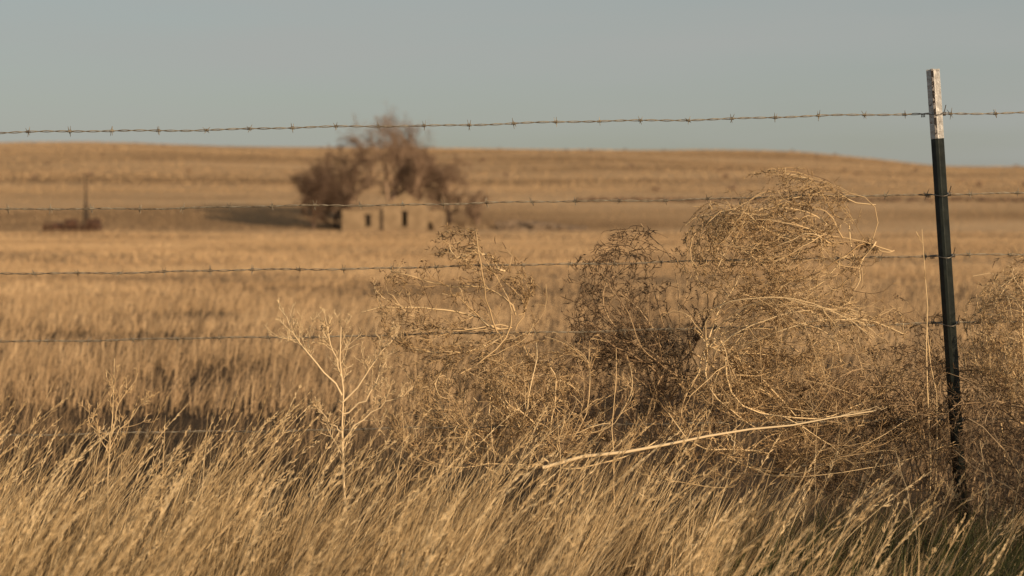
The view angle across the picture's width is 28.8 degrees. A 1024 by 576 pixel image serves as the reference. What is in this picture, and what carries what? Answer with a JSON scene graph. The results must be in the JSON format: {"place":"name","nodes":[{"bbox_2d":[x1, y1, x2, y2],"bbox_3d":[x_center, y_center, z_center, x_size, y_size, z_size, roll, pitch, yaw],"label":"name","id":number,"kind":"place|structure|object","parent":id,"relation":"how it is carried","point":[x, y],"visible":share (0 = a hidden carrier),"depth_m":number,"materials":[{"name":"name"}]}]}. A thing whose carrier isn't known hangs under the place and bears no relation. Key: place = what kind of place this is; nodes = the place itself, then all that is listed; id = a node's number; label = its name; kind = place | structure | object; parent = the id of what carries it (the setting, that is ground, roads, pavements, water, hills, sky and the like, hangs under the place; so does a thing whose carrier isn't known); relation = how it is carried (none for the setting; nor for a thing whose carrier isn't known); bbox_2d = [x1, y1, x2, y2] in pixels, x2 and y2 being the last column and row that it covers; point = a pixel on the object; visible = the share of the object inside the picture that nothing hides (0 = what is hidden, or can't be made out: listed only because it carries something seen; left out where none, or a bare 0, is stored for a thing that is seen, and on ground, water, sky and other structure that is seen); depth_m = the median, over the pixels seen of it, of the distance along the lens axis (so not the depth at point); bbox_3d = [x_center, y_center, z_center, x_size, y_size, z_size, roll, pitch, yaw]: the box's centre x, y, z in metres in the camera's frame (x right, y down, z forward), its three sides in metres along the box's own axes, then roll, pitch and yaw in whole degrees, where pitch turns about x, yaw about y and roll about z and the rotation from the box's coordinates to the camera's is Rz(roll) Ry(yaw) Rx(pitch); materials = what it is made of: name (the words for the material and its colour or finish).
{"place":"outdoors","nodes":[
{"label":"outdoors","id":0,"kind":"place"},
{"bbox_2d":[0,141,1023,575],"bbox_3d":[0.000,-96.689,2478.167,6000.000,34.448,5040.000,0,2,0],"label":"ground","id":1,"kind":"structure","parent":0,"point":[650,216],"depth_m":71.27,"materials":[{"name":"beige plant"}]},
{"bbox_2d":[42,177,102,232],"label":"rusty farm implement","id":2,"kind":"object","parent":1,"relation":"on","point":[91,224],"visible":0.92,"depth_m":189.92,"materials":[{"name":"metal"}]},
{"bbox_2d":[77,358,159,574],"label":"dried weed","id":3,"kind":"object","parent":1,"relation":"on","point":[96,428],"visible":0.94,"depth_m":5.16,"materials":[{"name":"beige plant"}]},
{"bbox_2d":[285,160,342,228],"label":"bare tree","id":4,"kind":"object","parent":1,"relation":"on","point":[318,186],"visible":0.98,"depth_m":201.71,"materials":[{"name":"brown plant"}]},
{"bbox_2d":[312,187,356,228],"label":"bare shrub","id":5,"kind":"object","parent":1,"relation":"on","point":[330,200],"visible":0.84,"depth_m":203.40,"materials":[{"name":"brown plant"}]},
{"bbox_2d":[265,297,413,562],"bbox_3d":[-0.453,0.403,5.208,0.394,0.757,0.136,0,2,0],"label":"dried weed","id":6,"kind":"object","parent":1,"relation":"on","point":[341,368],"visible":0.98,"depth_m":5.21,"materials":[{"name":"beige plant"}]},
{"bbox_2d":[314,127,392,209],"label":"bare tree","id":7,"kind":"object","parent":1,"relation":"on","point":[350,182],"visible":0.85,"depth_m":204.68,"materials":[{"name":"brown plant"}]},
{"bbox_2d":[342,210,380,230],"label":"wing wall","id":8,"kind":"structure","parent":1,"relation":"on","point":[353,219],"depth_m":200.13,"materials":[{"name":"stone"}]},
{"bbox_2d":[381,209,382,230],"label":"corner post","id":9,"kind":"object","parent":1,"relation":"on","point":[381,219],"visible":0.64,"depth_m":199.98,"materials":[{"name":"brown wood"}]},
{"bbox_2d":[344,101,438,202],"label":"bare tree","id":10,"kind":"object","parent":1,"relation":"on","point":[399,154],"visible":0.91,"depth_m":206.38,"materials":[{"name":"brown plant"}]},
{"bbox_2d":[383,206,426,230],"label":"gable wall","id":11,"kind":"structure","parent":1,"relation":"on","point":[416,218],"depth_m":199.88,"materials":[{"name":"beige stone"}]},
{"bbox_2d":[387,192,425,205],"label":"gable","id":12,"kind":"structure","parent":11,"relation":"on","point":[405,197],"depth_m":199.82,"materials":[{"name":"stone"}]},
{"bbox_2d":[365,207,444,229],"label":"side walls","id":13,"kind":"structure","parent":1,"relation":"on","point":[404,219],"depth_m":205.92,"materials":[{"name":"stone"}]},
{"bbox_2d":[393,143,443,201],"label":"bare tree","id":14,"kind":"object","parent":1,"relation":"on","point":[429,173],"visible":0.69,"depth_m":207.46,"materials":[{"name":"brown plant"}]},
{"bbox_2d":[427,212,442,229],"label":"lean to wall","id":15,"kind":"structure","parent":1,"relation":"on","point":[438,218],"depth_m":200.13,"materials":[{"name":"stone"}]},
{"bbox_2d":[422,153,473,223],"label":"bare tree","id":16,"kind":"object","parent":1,"relation":"on","point":[450,175],"visible":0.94,"depth_m":207.75,"materials":[{"name":"brown plant"}]},
{"bbox_2d":[447,223,495,229],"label":"ruined stone wall","id":17,"kind":"structure","parent":1,"relation":"on","point":[476,226],"depth_m":200.94,"materials":[{"name":"brown stone"}]},
{"bbox_2d":[459,186,491,224],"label":"bare shrub","id":18,"kind":"object","parent":1,"relation":"on","point":[476,214],"visible":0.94,"depth_m":205.38,"materials":[{"name":"brown plant"}]},
{"bbox_2d":[4,142,1023,202],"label":"hillside scrub","id":19,"kind":"object","parent":1,"relation":"on","point":[982,198],"visible":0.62,"depth_m":239.14,"materials":[{"name":"brown plant"}]},
{"bbox_2d":[495,220,587,230],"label":"rubble pile","id":20,"kind":"object","parent":1,"relation":"on","point":[521,225],"visible":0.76,"depth_m":200.17,"materials":[{"name":"brown stone"}]},
{"bbox_2d":[388,359,819,560],"bbox_3d":[0.242,0.444,5.271,1.148,0.570,0.060,0,2,1],"label":"dried weed","id":21,"kind":"object","parent":1,"relation":"on","point":[615,382],"visible":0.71,"depth_m":5.27,"materials":[{"name":"brown plant"}]},
{"bbox_2d":[582,348,965,493],"bbox_3d":[0.717,0.370,5.507,1.054,0.423,0.553,0,2,0],"label":"tumbleweed","id":22,"kind":"object","parent":1,"relation":"on","point":[827,458],"visible":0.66,"depth_m":5.47,"materials":[{"name":"brown plant"}]},
{"bbox_2d":[658,252,940,437],"bbox_3d":[0.807,0.156,5.461,0.666,0.515,0.588,1,2,34],"label":"tumbleweed","id":23,"kind":"object","parent":22,"relation":"on","point":[743,369],"visible":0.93,"depth_m":5.43,"materials":[{"name":"beige plant"}]},
{"bbox_2d":[916,231,940,532],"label":"dried weed","id":24,"kind":"object","parent":1,"relation":"on","point":[932,518],"visible":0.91,"depth_m":5.39,"materials":[{"name":"beige plant"}]},
{"bbox_2d":[921,68,969,565],"bbox_3d":[1.206,0.238,5.454,0.071,1.674,0.071,-4,2,0],"label":"metal fence post","id":25,"kind":"object","parent":1,"relation":"on","point":[941,194],"visible":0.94,"depth_m":5.44,"materials":[{"name":"black metal"}]},
{"bbox_2d":[0,109,1023,438],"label":"barbed wire fence","id":26,"kind":"object","parent":25,"relation":"attached to","point":[360,205],"visible":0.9,"depth_m":5.47,"materials":[{"name":"grey metal"}]},
{"bbox_2d":[362,222,546,375],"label":"tumbleweed","id":27,"kind":"object","parent":26,"relation":"attached to","point":[403,342],"visible":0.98,"depth_m":5.43,"materials":[{"name":"beige plant"}]},
{"bbox_2d":[372,321,605,478],"bbox_3d":[-0.062,0.308,5.531,0.640,0.432,0.455,0,2,0],"label":"tumbleweed","id":28,"kind":"object","parent":26,"relation":"attached to","point":[488,386],"visible":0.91,"depth_m":5.49,"materials":[{"name":"beige plant"}]},
{"bbox_2d":[441,331,690,469],"bbox_3d":[0.145,0.304,5.436,0.689,0.376,0.391,0,2,0],"label":"tumbleweed","id":29,"kind":"object","parent":26,"relation":"attached to","point":[514,414],"visible":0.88,"depth_m":5.39,"materials":[{"name":"brown plant"}]},
{"bbox_2d":[526,320,734,465],"bbox_3d":[0.329,0.297,5.649,0.589,0.415,0.414,0,2,0],"label":"tumbleweed","id":30,"kind":"object","parent":26,"relation":"attached to","point":[658,388],"visible":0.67,"depth_m":5.65,"materials":[{"name":"brown plant"}]},
{"bbox_2d":[559,223,713,392],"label":"tumbleweed","id":31,"kind":"object","parent":30,"relation":"on","point":[623,337],"visible":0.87,"depth_m":5.58,"materials":[{"name":"brown plant"}]},
{"bbox_2d":[675,167,895,313],"bbox_3d":[0.743,-0.127,5.423,0.598,0.407,0.398,0,2,0],"label":"tumbleweed","id":32,"kind":"object","parent":26,"relation":"attached to","point":[733,225],"visible":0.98,"depth_m":5.41,"materials":[{"name":"beige plant"}]},
{"bbox_2d":[799,294,960,438],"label":"tumbleweed","id":33,"kind":"object","parent":26,"relation":"attached to","point":[934,357],"visible":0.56,"depth_m":5.64,"materials":[{"name":"brown plant"}]},
{"bbox_2d":[751,340,1023,508],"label":"tumbleweed","id":34,"kind":"object","parent":26,"relation":"attached to","point":[828,488],"visible":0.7,"depth_m":5.47,"materials":[{"name":"brown plant"}]},
{"bbox_2d":[957,246,1023,458],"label":"tumbleweed","id":35,"kind":"object","parent":26,"relation":"attached to","point":[1018,379],"visible":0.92,"depth_m":5.44,"materials":[{"name":"beige plant"}]},
{"bbox_2d":[887,436,1023,570],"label":"dried weed","id":36,"kind":"object","parent":1,"relation":"on","point":[1022,465],"visible":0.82,"depth_m":5.07,"materials":[{"name":"brown plant"}]},
{"bbox_2d":[903,384,1023,555],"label":"tumbleweed","id":37,"kind":"object","parent":1,"relation":"on","point":[1003,445],"visible":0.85,"depth_m":5.23,"materials":[{"name":"brown plant"}]},
{"bbox_2d":[0,384,1023,575],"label":"roadside dry grass","id":38,"kind":"structure","parent":0,"point":[169,551],"depth_m":4.71,"materials":[{"name":"beige plant"}]},
{"bbox_2d":[542,406,886,469],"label":"fallen branch","id":39,"kind":"object","parent":38,"relation":"on","point":[655,446],"visible":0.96,"depth_m":5.20,"materials":[{"name":"beige wood"}]},
{"bbox_2d":[0,0,1023,166],"label":"sky","id":40,"kind":"structure","parent":0,"point":[84,65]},
{"bbox_2d":[636,481,1023,575],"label":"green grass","id":41,"kind":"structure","parent":0,"point":[1019,557],"depth_m":4.92,"materials":[{"name":"plant"}]}
]}

